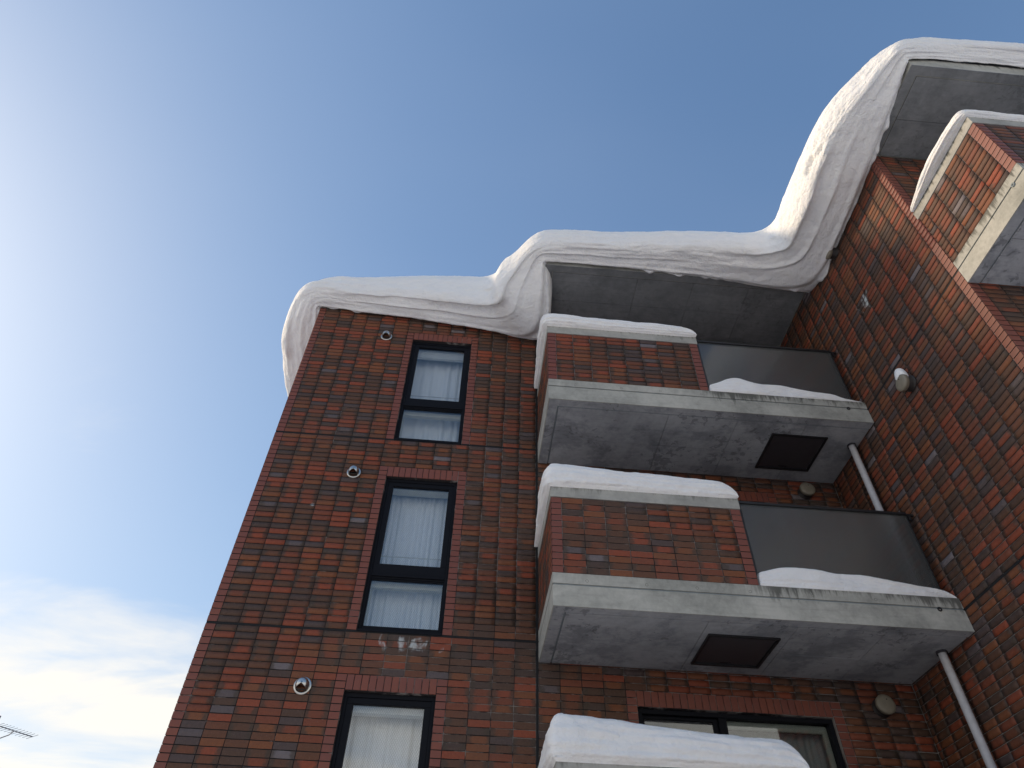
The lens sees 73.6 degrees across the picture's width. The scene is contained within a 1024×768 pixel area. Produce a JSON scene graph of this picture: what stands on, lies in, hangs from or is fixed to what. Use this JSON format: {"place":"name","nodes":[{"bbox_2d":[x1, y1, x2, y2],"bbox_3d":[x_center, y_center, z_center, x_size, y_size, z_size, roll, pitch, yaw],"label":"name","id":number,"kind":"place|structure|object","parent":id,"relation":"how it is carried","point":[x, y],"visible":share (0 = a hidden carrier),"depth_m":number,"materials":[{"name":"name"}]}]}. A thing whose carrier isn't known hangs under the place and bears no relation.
{"place":"outdoors","nodes":[
{"label":"outdoors","id":0,"kind":"place"},
{"bbox_2d":[0,0,1023,767],"label":"sky","id":1,"kind":"structure","parent":0,"point":[174,174],"materials":[{"name":"blue"}]},
{"bbox_2d":[534,313,696,388],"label":"parapet snow","id":2,"kind":"structure","parent":0,"point":[562,320],"depth_m":9.67,"materials":[{"name":"white snow"}]},
{"bbox_2d":[534,463,738,546],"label":"parapet snow","id":3,"kind":"structure","parent":0,"point":[564,475],"depth_m":7.69,"materials":[{"name":"white snow"}]},
{"bbox_2d":[538,713,809,767],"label":"parapet snow","id":4,"kind":"structure","parent":0,"point":[578,738],"depth_m":5.70,"materials":[{"name":"white snow"}]},
{"bbox_2d":[709,378,858,401],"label":"ledge snow","id":5,"kind":"structure","parent":0,"point":[735,385],"depth_m":9.02,"materials":[{"name":"white snow"}]},
{"bbox_2d":[757,567,956,597],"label":"ledge snow","id":6,"kind":"structure","parent":0,"point":[800,578],"depth_m":7.02,"materials":[{"name":"white snow"}]},
{"bbox_2d":[910,109,1023,211],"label":"parapet snow","id":7,"kind":"structure","parent":0,"point":[941,148],"depth_m":7.67,"materials":[{"name":"white snow"}]},
{"bbox_3d":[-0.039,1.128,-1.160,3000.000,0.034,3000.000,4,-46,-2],"label":"ground","id":8,"kind":"structure","parent":0,"visible":0},
{"bbox_2d":[0,716,36,738],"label":"television antenna","id":9,"kind":"object","parent":8,"relation":"on","point":[12,730],"visible":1,"depth_m":17.88,"materials":[{"name":"metal"}]},
{"bbox_2d":[153,59,1023,767],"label":"apartment building","id":10,"kind":"structure","parent":8,"relation":"on","point":[657,609],"depth_m":7.58,"materials":[{"name":"brick"}]},
{"bbox_2d":[293,677,311,694],"bbox_3d":[-2.166,3.096,7.060,0.184,0.184,0.100,4,-46,-2],"label":"vent hood","id":11,"kind":"object","parent":10,"relation":"attached to","point":[306,682],"visible":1,"depth_m":7.04,"materials":[{"name":"silver metal"}]},
{"bbox_2d":[347,465,360,477],"bbox_3d":[-2.099,1.144,9.069,0.184,0.184,0.100,4,-46,-2],"label":"vent hood","id":12,"kind":"object","parent":10,"relation":"attached to","point":[357,471],"visible":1,"depth_m":9.05,"materials":[{"name":"silver metal"}]},
{"bbox_2d":[342,716,422,767],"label":"curtain","id":13,"kind":"object","parent":10,"relation":"hanging from","point":[378,742],"visible":0.65,"depth_m":7.11,"materials":[{"name":"white fabric"}]},
{"bbox_2d":[330,692,435,767],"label":"window","id":14,"kind":"structure","parent":10,"relation":"in","point":[354,704],"depth_m":7.10,"materials":[{"name":"black metal"}]},
{"bbox_2d":[381,330,391,339],"bbox_3d":[-2.032,-0.803,11.073,0.184,0.184,0.100,4,-46,-2],"label":"vent hood","id":15,"kind":"object","parent":10,"relation":"attached to","point":[386,332],"visible":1,"depth_m":11.05,"materials":[{"name":"silver metal"}]},
{"bbox_2d":[356,479,456,635],"bbox_3d":[-1.236,2.112,8.449,0.942,2.153,0.295,4,-46,-2],"label":"window","id":16,"kind":"structure","parent":10,"relation":"in","point":[390,577],"depth_m":8.21,"materials":[{"name":"black metal"}]},
{"bbox_2d":[366,495,447,629],"bbox_3d":[-1.253,2.272,8.572,0.907,2.099,0.054,4,-46,-2],"label":"curtain","id":17,"kind":"object","parent":10,"relation":"hanging from","point":[415,527],"visible":0.57,"depth_m":8.69,"materials":[{"name":"white fabric"}]},
{"bbox_2d":[401,359,462,441],"bbox_3d":[-1.187,0.344,10.598,0.909,2.099,0.064,4,-46,-2],"label":"curtain","id":18,"kind":"object","parent":10,"relation":"hanging from","point":[432,378],"visible":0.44,"depth_m":10.81,"materials":[{"name":"white fabric"}]},
{"bbox_2d":[394,342,470,444],"bbox_3d":[-1.169,0.163,10.454,0.942,2.153,0.295,4,-46,-2],"label":"window","id":19,"kind":"structure","parent":10,"relation":"in","point":[410,407],"depth_m":10.26,"materials":[{"name":"black metal"}]},
{"bbox_2d":[281,37,1023,395],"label":"roof snow","id":20,"kind":"structure","parent":10,"relation":"on","point":[793,243],"depth_m":10.62,"materials":[{"name":"white snow"}]},
{"bbox_2d":[638,709,845,767],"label":"sliding window","id":21,"kind":"structure","parent":10,"relation":"in","point":[721,723],"depth_m":7.28,"materials":[{"name":"black metal"}]},
{"bbox_2d":[728,730,830,767],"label":"curtain","id":22,"kind":"object","parent":10,"relation":"hanging from","point":[810,749],"visible":0.41,"depth_m":7.35,"materials":[{"name":"white fabric"}]},
{"bbox_2d":[797,482,814,499],"bbox_3d":[4.055,1.468,9.422,0.206,0.206,0.142,4,-46,-2],"label":"round vent","id":23,"kind":"object","parent":10,"relation":"attached to","point":[806,490],"visible":1,"depth_m":9.38,"materials":[{"name":"grey metal"}]},
{"bbox_2d":[826,247,837,259],"bbox_3d":[4.690,-1.938,10.095,0.142,0.206,0.206,4,-46,-2],"label":"round vent","id":24,"kind":"object","parent":10,"relation":"attached to","point":[832,254],"visible":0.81,"depth_m":10.01,"materials":[{"name":"grey metal"}]},
{"bbox_2d":[847,443,883,510],"bbox_3d":[4.466,1.660,8.190,0.110,2.440,0.110,4,-46,-2],"label":"downpipe","id":25,"kind":"object","parent":10,"relation":"on","point":[865,478],"visible":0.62,"depth_m":8.65,"materials":[{"name":"grey plastic"}]},
{"bbox_2d":[872,694,895,717],"bbox_3d":[4.006,3.466,7.369,0.206,0.206,0.142,4,-46,-2],"label":"round vent","id":26,"kind":"object","parent":10,"relation":"attached to","point":[883,706],"visible":1,"depth_m":7.33,"materials":[{"name":"beige plastic"}]},
{"bbox_2d":[896,374,915,391],"bbox_3d":[4.626,-0.011,8.050,0.142,0.206,0.206,4,-46,-2],"label":"round vent","id":27,"kind":"object","parent":10,"relation":"attached to","point":[904,382],"visible":1,"depth_m":7.99,"materials":[{"name":"grey metal"}]},
{"bbox_2d":[894,368,908,379],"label":"snow","id":28,"kind":"structure","parent":27,"relation":"on","point":[898,372],"depth_m":8.12,"materials":[{"name":"white snow"}]},
{"bbox_2d":[935,649,996,767],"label":"downpipe","id":29,"kind":"object","parent":10,"relation":"on","point":[980,741],"visible":1,"depth_m":6.62,"materials":[{"name":"grey plastic"}]}
]}

